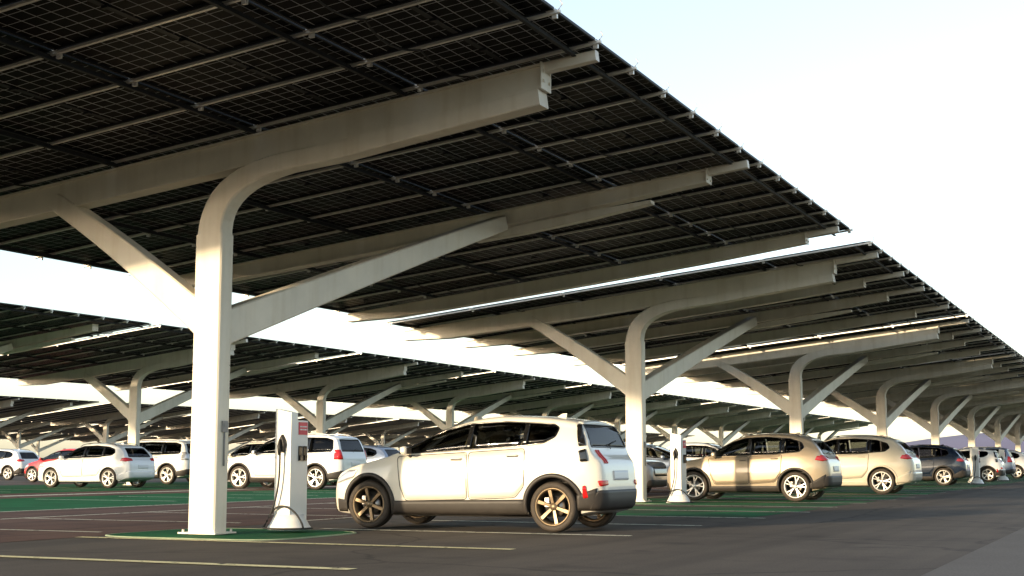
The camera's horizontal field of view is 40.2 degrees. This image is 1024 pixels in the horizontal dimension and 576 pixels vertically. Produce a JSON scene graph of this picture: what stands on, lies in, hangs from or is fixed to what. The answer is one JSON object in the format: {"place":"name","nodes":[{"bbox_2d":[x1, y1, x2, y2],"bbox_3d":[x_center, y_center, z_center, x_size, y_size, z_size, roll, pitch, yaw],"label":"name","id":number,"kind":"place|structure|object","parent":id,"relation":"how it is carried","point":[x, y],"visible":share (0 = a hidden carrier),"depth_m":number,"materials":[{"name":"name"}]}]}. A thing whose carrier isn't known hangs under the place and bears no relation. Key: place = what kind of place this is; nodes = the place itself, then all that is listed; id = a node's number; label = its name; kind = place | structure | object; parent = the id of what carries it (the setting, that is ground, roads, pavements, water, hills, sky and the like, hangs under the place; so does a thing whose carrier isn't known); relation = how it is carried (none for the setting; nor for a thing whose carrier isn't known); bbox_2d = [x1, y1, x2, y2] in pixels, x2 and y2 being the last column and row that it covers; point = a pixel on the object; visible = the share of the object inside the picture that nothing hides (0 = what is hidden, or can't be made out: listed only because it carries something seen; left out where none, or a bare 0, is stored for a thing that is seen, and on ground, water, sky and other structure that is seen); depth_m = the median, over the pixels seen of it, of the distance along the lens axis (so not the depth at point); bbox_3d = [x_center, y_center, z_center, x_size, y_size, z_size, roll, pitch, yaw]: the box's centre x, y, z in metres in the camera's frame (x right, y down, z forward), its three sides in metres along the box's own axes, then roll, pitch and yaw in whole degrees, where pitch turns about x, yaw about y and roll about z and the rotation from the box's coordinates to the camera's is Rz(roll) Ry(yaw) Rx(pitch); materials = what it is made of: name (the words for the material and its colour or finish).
{"place":"outdoors","nodes":[
{"label":"outdoors","id":0,"kind":"place"},
{"bbox_2d":[0,485,335,498],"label":"paving","id":1,"kind":"structure","parent":0,"point":[6,496],"depth_m":42.78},
{"bbox_2d":[0,486,336,496],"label":"painted line","id":2,"kind":"object","parent":1,"relation":"on","point":[154,491],"depth_m":44.01,"materials":[{"name":"paint"}]},
{"bbox_2d":[313,445,399,484],"bbox_3d":[-6.697,7.458,59.027,4.558,1.682,2.228,-3,-8,25],"label":"parked car","id":3,"kind":"object","parent":1,"relation":"on","point":[375,452],"visible":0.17,"depth_m":57.88,"materials":[{"name":"white paint"}]},
{"bbox_2d":[0,486,714,542],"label":"paving","id":4,"kind":"structure","parent":0,"point":[65,523],"depth_m":23.74,"materials":[{"name":"paint"}]},
{"bbox_2d":[0,529,91,531],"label":"painted line","id":5,"kind":"object","parent":4,"relation":"on","point":[49,530],"visible":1,"depth_m":19.48,"materials":[{"name":"paint"}]},
{"bbox_2d":[34,518,232,522],"bbox_3d":[-6.262,3.798,22.869,4.400,0.001,0.110,-3,-8,25],"label":"painted line","id":6,"kind":"object","parent":4,"relation":"on","point":[125,520],"visible":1,"depth_m":22.83,"materials":[{"name":"paint"}]},
{"bbox_2d":[9,503,322,518],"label":"painted line","id":7,"kind":"object","parent":4,"relation":"on","point":[132,512],"depth_m":25.95,"materials":[{"name":"paint"}]},
{"bbox_2d":[4,497,335,511],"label":"painted line","id":8,"kind":"object","parent":4,"relation":"on","point":[148,505],"depth_m":30.07,"materials":[{"name":"paint"}]},
{"bbox_2d":[506,434,666,492],"bbox_3d":[2.005,5.058,40.176,4.798,1.786,2.290,-3,-8,25],"label":"parked car","id":9,"kind":"object","parent":4,"relation":"on","point":[656,472],"visible":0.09,"depth_m":39.00,"materials":[{"name":"grey paint"}]},
{"bbox_2d":[624,442,689,472],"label":"parked car","id":10,"kind":"object","parent":4,"relation":"on","point":[665,457],"visible":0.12,"depth_m":45.58,"materials":[{"name":"blue paint"}]},
{"bbox_2d":[658,442,733,459],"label":"parked car","id":11,"kind":"object","parent":4,"relation":"on","point":[690,453],"visible":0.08,"depth_m":51.65,"materials":[{"name":"white paint"}]},
{"bbox_2d":[0,476,1023,575],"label":"car park","id":12,"kind":"structure","parent":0,"point":[918,535],"depth_m":15.91,"materials":[{"name":"asphalt"}]},
{"bbox_2d":[0,449,39,479],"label":"parked car","id":13,"kind":"object","parent":12,"relation":"on","point":[14,462],"visible":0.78,"depth_m":75.11,"materials":[{"name":"white paint"}]},
{"bbox_2d":[0,430,80,455],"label":"solar canopy","id":14,"kind":"object","parent":12,"relation":"on","point":[28,437],"visible":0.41,"depth_m":220.26,"materials":[{"name":"metal"}]},
{"bbox_2d":[0,418,84,448],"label":"solar canopy","id":15,"kind":"object","parent":12,"relation":"on","point":[24,427],"visible":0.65,"depth_m":163.95,"materials":[{"name":"metal"}]},
{"bbox_2d":[0,396,98,427],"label":"solar canopy","id":16,"kind":"object","parent":12,"relation":"on","point":[18,408],"visible":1,"depth_m":114.32,"materials":[{"name":"metal"}]},
{"bbox_2d":[24,448,76,481],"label":"parked car","id":17,"kind":"object","parent":12,"relation":"on","point":[31,471],"visible":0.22,"depth_m":67.20,"materials":[{"name":"red paint"}]},
{"bbox_2d":[0,402,191,442],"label":"solar canopy","id":18,"kind":"object","parent":12,"relation":"on","point":[106,415],"visible":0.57,"depth_m":125.25,"materials":[{"name":"metal"}]},
{"bbox_2d":[56,432,153,442],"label":"solar canopy","id":19,"kind":"object","parent":12,"relation":"on","point":[89,438],"visible":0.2,"depth_m":235.31,"materials":[{"name":"metal"}]},
{"bbox_2d":[42,424,168,442],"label":"solar canopy","id":20,"kind":"object","parent":12,"relation":"on","point":[114,430],"visible":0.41,"depth_m":178.54,"materials":[{"name":"metal"}]},
{"bbox_2d":[120,436,190,441],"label":"solar canopy","id":21,"kind":"object","parent":12,"relation":"on","point":[176,438],"visible":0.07,"depth_m":248.15,"materials":[{"name":"metal"}]},
{"bbox_2d":[0,482,334,493],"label":"green bay","id":22,"kind":"object","parent":12,"relation":"on","point":[7,489],"depth_m":52.97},
{"bbox_2d":[0,302,151,354],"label":"solar canopy","id":23,"kind":"object","parent":22,"relation":"on","point":[25,328],"visible":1,"depth_m":49.53,"materials":[{"name":"paint"}]},
{"bbox_2d":[38,443,154,487],"bbox_3d":[-15.772,6.710,53.022,4.558,1.682,2.228,-3,-8,25],"label":"parked car","id":24,"kind":"object","parent":22,"relation":"on","point":[113,463],"visible":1,"depth_m":52.12,"materials":[{"name":"white paint"}]},
{"bbox_2d":[107,439,190,483],"bbox_3d":[-15.918,7.681,61.961,5.278,1.964,2.519,-3,-8,25],"label":"parked car","id":25,"kind":"object","parent":22,"relation":"on","point":[171,457],"visible":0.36,"depth_m":60.44,"materials":[{"name":"white paint"}]},
{"bbox_2d":[0,322,355,484],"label":"solar canopy","id":26,"kind":"object","parent":22,"relation":"on","point":[134,362],"visible":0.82,"depth_m":58.55,"materials":[{"name":"metal"}]},
{"bbox_2d":[228,441,266,457],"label":"parked car","id":27,"kind":"object","parent":22,"relation":"on","point":[245,449],"visible":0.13,"depth_m":66.90,"materials":[{"name":"beige paint"}]},
{"bbox_2d":[147,351,491,433],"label":"solar canopy","id":28,"kind":"object","parent":22,"relation":"on","point":[321,380],"visible":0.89,"depth_m":71.41,"materials":[{"name":"metal"}]},
{"bbox_2d":[314,370,587,430],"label":"solar canopy","id":29,"kind":"object","parent":22,"relation":"on","point":[450,394],"visible":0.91,"depth_m":84.39,"materials":[{"name":"metal"}]},
{"bbox_2d":[433,383,660,418],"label":"solar canopy","id":30,"kind":"object","parent":22,"relation":"on","point":[586,397],"visible":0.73,"depth_m":97.08,"materials":[{"name":"metal"}]},
{"bbox_2d":[523,393,716,439],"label":"solar canopy","id":31,"kind":"object","parent":22,"relation":"on","point":[658,403],"visible":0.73,"depth_m":110.29,"materials":[{"name":"metal"}]},
{"bbox_2d":[597,401,759,439],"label":"solar canopy","id":32,"kind":"object","parent":22,"relation":"on","point":[704,411],"visible":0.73,"depth_m":123.06,"materials":[{"name":"metal"}]},
{"bbox_2d":[655,407,786,446],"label":"solar canopy","id":33,"kind":"object","parent":22,"relation":"on","point":[757,415],"visible":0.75,"depth_m":135.94,"materials":[{"name":"metal"}]},
{"bbox_2d":[702,413,828,451],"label":"solar canopy","id":34,"kind":"object","parent":22,"relation":"on","point":[782,421],"visible":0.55,"depth_m":149.24,"materials":[{"name":"metal"}]},
{"bbox_2d":[738,416,854,442],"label":"solar canopy","id":35,"kind":"object","parent":22,"relation":"on","point":[823,422],"visible":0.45,"depth_m":162.01,"materials":[{"name":"metal"}]},
{"bbox_2d":[766,420,872,440],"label":"solar canopy","id":36,"kind":"object","parent":22,"relation":"on","point":[848,425],"visible":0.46,"depth_m":174.07,"materials":[{"name":"metal"}]},
{"bbox_2d":[0,488,335,511],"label":"green bay","id":37,"kind":"object","parent":12,"relation":"on","point":[29,504],"depth_m":34.94,"materials":[{"name":"paint"}]},
{"bbox_2d":[227,433,366,489],"bbox_3d":[-7.856,6.213,50.175,5.278,1.964,2.519,-3,-8,25],"label":"parked car","id":38,"kind":"object","parent":37,"relation":"on","point":[332,457],"visible":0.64,"depth_m":49.17,"materials":[{"name":"white paint"}]},
{"bbox_2d":[0,555,355,569],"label":"painted line","id":39,"kind":"object","parent":12,"relation":"on","point":[177,562],"visible":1,"depth_m":13.26,"materials":[{"name":"beige paint"}]},
{"bbox_2d":[127,428,243,439],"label":"solar canopy","id":40,"kind":"object","parent":12,"relation":"on","point":[180,433],"visible":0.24,"depth_m":193.56,"materials":[{"name":"metal"}]},
{"bbox_2d":[126,409,314,441],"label":"solar canopy","id":41,"kind":"object","parent":12,"relation":"on","point":[241,417],"visible":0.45,"depth_m":140.50,"materials":[{"name":"metal"}]},
{"bbox_2d":[105,528,355,539],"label":"kerb","id":42,"kind":"structure","parent":12,"relation":"on","point":[109,535],"depth_m":17.67,"materials":[{"name":"concrete"}]},
{"bbox_2d":[110,528,351,538],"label":"island","id":43,"kind":"structure","parent":12,"relation":"on","point":[257,534],"depth_m":18.36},
{"bbox_2d":[262,409,312,529],"bbox_3d":[-3.010,2.459,19.012,0.673,1.620,0.702,-3,-8,25],"label":"charging post","id":44,"kind":"object","parent":43,"relation":"on","point":[289,508],"visible":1,"depth_m":18.94,"materials":[{"name":"white"}]},
{"bbox_2d":[0,0,853,534],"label":"solar canopy","id":45,"kind":"object","parent":43,"relation":"on","point":[192,164],"visible":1,"depth_m":19.33,"materials":[{"name":"paint"}]},
{"bbox_2d":[228,439,260,453],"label":"solar canopy","id":46,"kind":"object","parent":12,"relation":"on","point":[237,441],"visible":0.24,"depth_m":265.65,"materials":[{"name":"metal"}]},
{"bbox_2d":[228,430,275,440],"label":"solar canopy","id":47,"kind":"object","parent":12,"relation":"on","point":[251,435],"visible":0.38,"depth_m":207.93,"materials":[{"name":"metal"}]},
{"bbox_2d":[86,537,510,549],"bbox_3d":[-2.755,3.012,16.560,6.100,0.001,0.170,-3,-8,25],"label":"painted line","id":48,"kind":"object","parent":12,"relation":"on","point":[303,543],"visible":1,"depth_m":16.36,"materials":[{"name":"beige paint"}]},
{"bbox_2d":[229,414,392,434],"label":"solar canopy","id":49,"kind":"object","parent":12,"relation":"on","point":[350,421],"visible":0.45,"depth_m":156.82,"materials":[{"name":"metal"}]},
{"bbox_2d":[271,432,365,438],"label":"solar canopy","id":50,"kind":"object","parent":12,"relation":"on","point":[356,435],"visible":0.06,"depth_m":227.01,"materials":[{"name":"metal"}]},
{"bbox_2d":[360,441,387,444],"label":"solar canopy","id":51,"kind":"object","parent":12,"relation":"on","point":[370,443],"visible":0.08,"depth_m":307.67,"materials":[{"name":"metal"}]},
{"bbox_2d":[355,434,412,444],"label":"solar canopy","id":52,"kind":"object","parent":12,"relation":"on","point":[366,440],"visible":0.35,"depth_m":237.08,"materials":[{"name":"metal"}]},
{"bbox_2d":[311,419,457,446],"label":"solar canopy","id":53,"kind":"object","parent":12,"relation":"on","point":[382,428],"visible":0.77,"depth_m":169.52,"materials":[{"name":"metal"}]},
{"bbox_2d":[390,443,416,450],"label":"solar canopy","id":54,"kind":"object","parent":12,"relation":"on","point":[399,445],"visible":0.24,"depth_m":322.94,"materials":[{"name":"metal"}]},
{"bbox_2d":[379,436,428,445],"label":"solar canopy","id":55,"kind":"object","parent":12,"relation":"on","point":[414,440],"visible":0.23,"depth_m":252.43,"materials":[{"name":"metal"}]},
{"bbox_2d":[386,423,456,436],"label":"solar canopy","id":56,"kind":"object","parent":12,"relation":"on","point":[430,432],"visible":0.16,"depth_m":184.82,"materials":[{"name":"metal"}]},
{"bbox_2d":[323,528,632,535],"bbox_3d":[-0.596,3.324,19.068,4.700,0.001,0.160,-3,-8,25],"label":"painted line","id":57,"kind":"object","parent":12,"relation":"on","point":[484,532],"visible":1,"depth_m":18.93,"materials":[{"name":"paint"}]},
{"bbox_2d":[335,413,636,531],"bbox_3d":[-0.447,2.684,20.543,4.387,1.644,2.179,-3,-8,24],"label":"parked car","id":58,"kind":"object","parent":12,"relation":"on","point":[572,471],"visible":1,"depth_m":19.64,"materials":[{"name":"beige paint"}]},
{"bbox_2d":[485,430,524,441],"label":"solar canopy","id":59,"kind":"object","parent":12,"relation":"on","point":[506,433],"visible":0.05,"depth_m":199.41,"materials":[{"name":"metal"}]},
{"bbox_2d":[431,520,701,525],"bbox_3d":[0.591,3.692,22.022,4.957,0.001,0.150,-3,-8,25],"label":"painted line","id":60,"kind":"object","parent":12,"relation":"on","point":[535,522],"visible":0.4,"depth_m":22.07,"materials":[{"name":"paint"}]},
{"bbox_2d":[623,433,661,440],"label":"solar canopy","id":61,"kind":"object","parent":12,"relation":"on","point":[649,435],"visible":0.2,"depth_m":246.72,"materials":[{"name":"metal"}]},
{"bbox_2d":[624,435,694,451],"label":"solar canopy","id":62,"kind":"object","parent":12,"relation":"on","point":[658,438],"visible":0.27,"depth_m":257.91,"materials":[{"name":"metal"}]},
{"bbox_2d":[601,515,737,517],"bbox_3d":[1.998,4.048,24.875,5.099,0.001,0.150,-3,-8,25],"label":"painted line","id":63,"kind":"object","parent":12,"relation":"on","point":[676,516],"visible":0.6,"depth_m":24.52,"materials":[{"name":"paint"}]},
{"bbox_2d":[601,510,781,517],"bbox_3d":[1.967,4.264,26.583,6.000,0.001,2.600,-3,-8,25],"label":"green bay","id":64,"kind":"object","parent":12,"relation":"on","point":[688,513],"visible":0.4,"depth_m":26.06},
{"bbox_2d":[629,509,778,511],"bbox_3d":[3.354,4.406,27.751,5.130,0.001,0.150,-3,-8,25],"label":"painted line","id":65,"kind":"object","parent":12,"relation":"on","point":[699,510],"visible":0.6,"depth_m":27.57,"materials":[{"name":"paint"}]},
{"bbox_2d":[636,504,796,506],"bbox_3d":[4.628,4.769,30.665,4.980,0.001,0.150,-3,-8,25],"label":"painted line","id":66,"kind":"object","parent":12,"relation":"on","point":[720,505],"visible":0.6,"depth_m":30.76,"materials":[{"name":"paint"}]},
{"bbox_2d":[630,506,813,511],"bbox_3d":[3.190,4.586,29.165,6.037,0.001,1.950,-3,-8,25],"label":"green bay","id":67,"kind":"object","parent":12,"relation":"on","point":[721,508],"visible":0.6,"depth_m":28.89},
{"bbox_2d":[651,502,846,506],"bbox_3d":[4.629,4.984,32.358,5.950,0.001,2.600,-3,-8,25],"label":"green bay","id":68,"kind":"object","parent":12,"relation":"on","point":[769,504],"visible":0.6,"depth_m":31.62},
{"bbox_2d":[636,501,665,502],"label":"island","id":69,"kind":"structure","parent":68,"relation":"on","point":[653,502],"depth_m":32.99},
{"bbox_2d":[384,237,967,501],"bbox_3d":[5.748,3.011,40.221,12.354,5.868,16.335,-3,-8,25],"label":"solar canopy","id":70,"kind":"object","parent":69,"relation":"on","point":[689,319],"visible":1,"depth_m":35.56,"materials":[{"name":"metal"}]},
{"bbox_2d":[665,433,693,502],"bbox_3d":[3.918,4.213,32.774,0.673,1.620,0.702,-3,-8,25],"label":"charging post","id":71,"kind":"object","parent":68,"relation":"on","point":[678,493],"visible":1,"depth_m":32.69,"materials":[{"name":"white metal"}]},
{"bbox_2d":[647,498,872,502],"bbox_3d":[5.871,5.304,34.932,6.029,0.001,1.950,-3,-8,25],"label":"green bay","id":72,"kind":"object","parent":12,"relation":"on","point":[750,500],"visible":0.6,"depth_m":34.94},
{"bbox_2d":[667,433,841,501],"bbox_3d":[6.059,4.490,35.196,4.218,1.682,2.228,-3,-8,25],"label":"parked car","id":73,"kind":"object","parent":72,"relation":"on","point":[802,465],"visible":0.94,"depth_m":34.28,"materials":[{"name":"beige paint"}]},
{"bbox_2d":[704,496,901,499],"bbox_3d":[7.341,5.700,38.111,6.011,0.001,2.600,-3,-8,25],"label":"green bay","id":74,"kind":"object","parent":12,"relation":"on","point":[868,498],"visible":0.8,"depth_m":37.91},
{"bbox_2d":[724,494,914,496],"bbox_3d":[8.522,6.024,40.712,5.956,0.001,1.950,-3,-8,25],"label":"green bay","id":75,"kind":"object","parent":12,"relation":"on","point":[830,495],"visible":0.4,"depth_m":40.20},
{"bbox_2d":[810,492,932,493],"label":"green bay","id":76,"kind":"object","parent":12,"relation":"on","point":[868,493],"visible":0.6,"depth_m":42.78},
{"bbox_2d":[823,435,921,493],"bbox_3d":[10.120,5.454,43.342,4.831,1.783,2.362,-3,-8,25],"label":"parked car","id":77,"kind":"object","parent":76,"relation":"on","point":[883,462],"visible":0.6,"depth_m":42.07,"materials":[{"name":"beige paint"}]},
{"bbox_2d":[827,490,944,491],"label":"green bay","id":78,"kind":"object","parent":12,"relation":"on","point":[873,491],"visible":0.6,"depth_m":45.71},
{"label":"island","id":79,"kind":"structure","parent":78,"relation":"on","visible":0},
{"bbox_2d":[617,312,1016,435],"bbox_3d":[12.803,4.898,55.372,12.354,5.868,16.335,-3,-8,25],"label":"solar canopy","id":80,"kind":"object","parent":79,"relation":"on","point":[840,357],"visible":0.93,"depth_m":50.03,"materials":[{"name":"metal"}]},
{"bbox_2d":[831,488,959,490],"bbox_3d":[12.695,7.137,49.648,5.978,0.001,2.600,-3,-8,25],"label":"green bay","id":81,"kind":"object","parent":12,"relation":"on","point":[882,489],"visible":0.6,"depth_m":49.07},
{"bbox_2d":[838,487,969,488],"bbox_3d":[13.933,7.458,52.224,6.048,0.001,1.950,-3,-8,25],"label":"green bay","id":82,"kind":"object","parent":12,"relation":"on","point":[908,488],"visible":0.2,"depth_m":50.95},
{"bbox_2d":[879,486,981,486],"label":"green bay","id":83,"kind":"object","parent":12,"relation":"on","point":[940,486],"visible":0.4,"depth_m":55.16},
{"bbox_2d":[904,485,990,485],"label":"green bay","id":84,"kind":"object","parent":12,"relation":"on","point":[947,485],"visible":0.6,"depth_m":57.54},
{"bbox_2d":[909,444,970,485],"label":"parked car","id":85,"kind":"object","parent":84,"relation":"on","point":[943,463],"visible":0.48,"depth_m":57.11,"materials":[{"name":"blue paint"}]},
{"bbox_2d":[918,484,998,484],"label":"green bay","id":86,"kind":"object","parent":12,"relation":"on","point":[961,484],"visible":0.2,"depth_m":60.13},
{"bbox_2d":[970,447,985,483],"bbox_3d":[20.186,7.696,60.732,0.673,1.620,0.702,-3,-8,25],"label":"charging post","id":87,"kind":"object","parent":86,"relation":"on","point":[976,479],"visible":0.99,"depth_m":60.63,"materials":[{"name":"white metal"}]},
{"label":"island","id":88,"kind":"structure","parent":86,"relation":"on","visible":0},
{"bbox_2d":[740,351,1023,437],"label":"solar canopy","id":89,"kind":"object","parent":88,"relation":"on","point":[916,380],"visible":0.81,"depth_m":64.40,"materials":[{"name":"metal"}]},
{"bbox_2d":[920,481,1000,481],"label":"green bay","id":90,"kind":"object","parent":12,"relation":"on","point":[959,481],"visible":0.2,"depth_m":69.53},
{"bbox_2d":[958,448,1005,481],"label":"parked car","id":91,"kind":"object","parent":90,"relation":"on","point":[992,466],"visible":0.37,"depth_m":68.65,"materials":[{"name":"white paint"}]},
{"bbox_2d":[933,483,1003,483],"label":"green bay","id":92,"kind":"object","parent":12,"relation":"on","point":[969,483],"visible":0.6,"depth_m":62.97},
{"bbox_2d":[931,482,1013,482],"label":"green bay","id":93,"kind":"object","parent":12,"relation":"on","point":[983,482],"visible":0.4,"depth_m":66.09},
{"bbox_2d":[968,448,972,481],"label":"charging post","id":94,"kind":"object","parent":93,"relation":"on","point":[971,468],"visible":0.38,"depth_m":66.32,"materials":[{"name":"white metal"}]},
{"bbox_2d":[997,449,1010,480],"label":"charging post","id":95,"kind":"object","parent":12,"relation":"on","point":[1002,455],"visible":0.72,"depth_m":72.43,"materials":[{"name":"white metal"}]},
{"bbox_2d":[991,428,1023,433],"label":"solar canopy","id":96,"kind":"object","parent":12,"relation":"on","point":[1021,430],"visible":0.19,"depth_m":153.65,"materials":[{"name":"metal"}]},
{"bbox_2d":[1010,450,1023,477],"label":"parked car","id":97,"kind":"object","parent":12,"relation":"on","point":[1018,456],"visible":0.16,"depth_m":83.02,"materials":[{"name":"white paint"}]},
{"label":"green bay","id":98,"kind":"structure","parent":12,"relation":"on","visible":0},
{"bbox_2d":[961,447,1015,479],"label":"parked car","id":99,"kind":"object","parent":98,"relation":"on","point":[1010,467],"visible":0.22,"depth_m":74.47,"materials":[{"name":"blue paint"}]},
{"label":"island","id":100,"kind":"structure","parent":12,"relation":"on","visible":0},
{"bbox_2d":[820,375,1023,453],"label":"solar canopy","id":101,"kind":"object","parent":100,"relation":"on","point":[961,396],"visible":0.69,"depth_m":78.73,"materials":[{"name":"metal"}]},
{"label":"island","id":102,"kind":"structure","parent":12,"relation":"on","visible":0},
{"bbox_2d":[873,394,1023,446],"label":"solar canopy","id":103,"kind":"object","parent":102,"relation":"on","point":[992,406],"visible":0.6,"depth_m":93.38,"materials":[{"name":"metal"}]},
{"label":"island","id":104,"kind":"structure","parent":12,"relation":"on","visible":0},
{"bbox_2d":[946,416,1023,451],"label":"solar canopy","id":105,"kind":"object","parent":104,"relation":"on","point":[1018,439],"visible":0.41,"depth_m":122.91,"materials":[{"name":"metal"}]},
{"label":"island","id":106,"kind":"structure","parent":12,"relation":"on","visible":0},
{"bbox_2d":[966,423,1023,434],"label":"solar canopy","id":107,"kind":"object","parent":106,"relation":"on","point":[990,429],"visible":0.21,"depth_m":139.16,"materials":[{"name":"metal"}]},
{"bbox_2d":[0,0,1023,457],"label":"sky","id":108,"kind":"structure","parent":0,"point":[904,119],"materials":[{"name":"white"}]},
{"bbox_2d":[762,433,1023,455],"bbox_3d":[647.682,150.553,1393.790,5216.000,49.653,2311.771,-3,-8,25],"label":"hills","id":109,"kind":"structure","parent":0,"point":[961,441],"depth_m":1595.58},
{"bbox_2d":[922,528,1023,575],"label":"road","id":110,"kind":"structure","parent":0,"point":[1003,556],"depth_m":13.45,"materials":[{"name":"asphalt"}]},
{"label":"green bay","id":111,"kind":"structure","parent":0,"visible":0},
{"label":"island","id":112,"kind":"structure","parent":111,"relation":"on","visible":0},
{"bbox_2d":[912,407,1023,446],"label":"solar canopy","id":113,"kind":"object","parent":112,"relation":"on","point":[1016,413],"visible":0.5,"depth_m":108.25,"materials":[{"name":"metal"}]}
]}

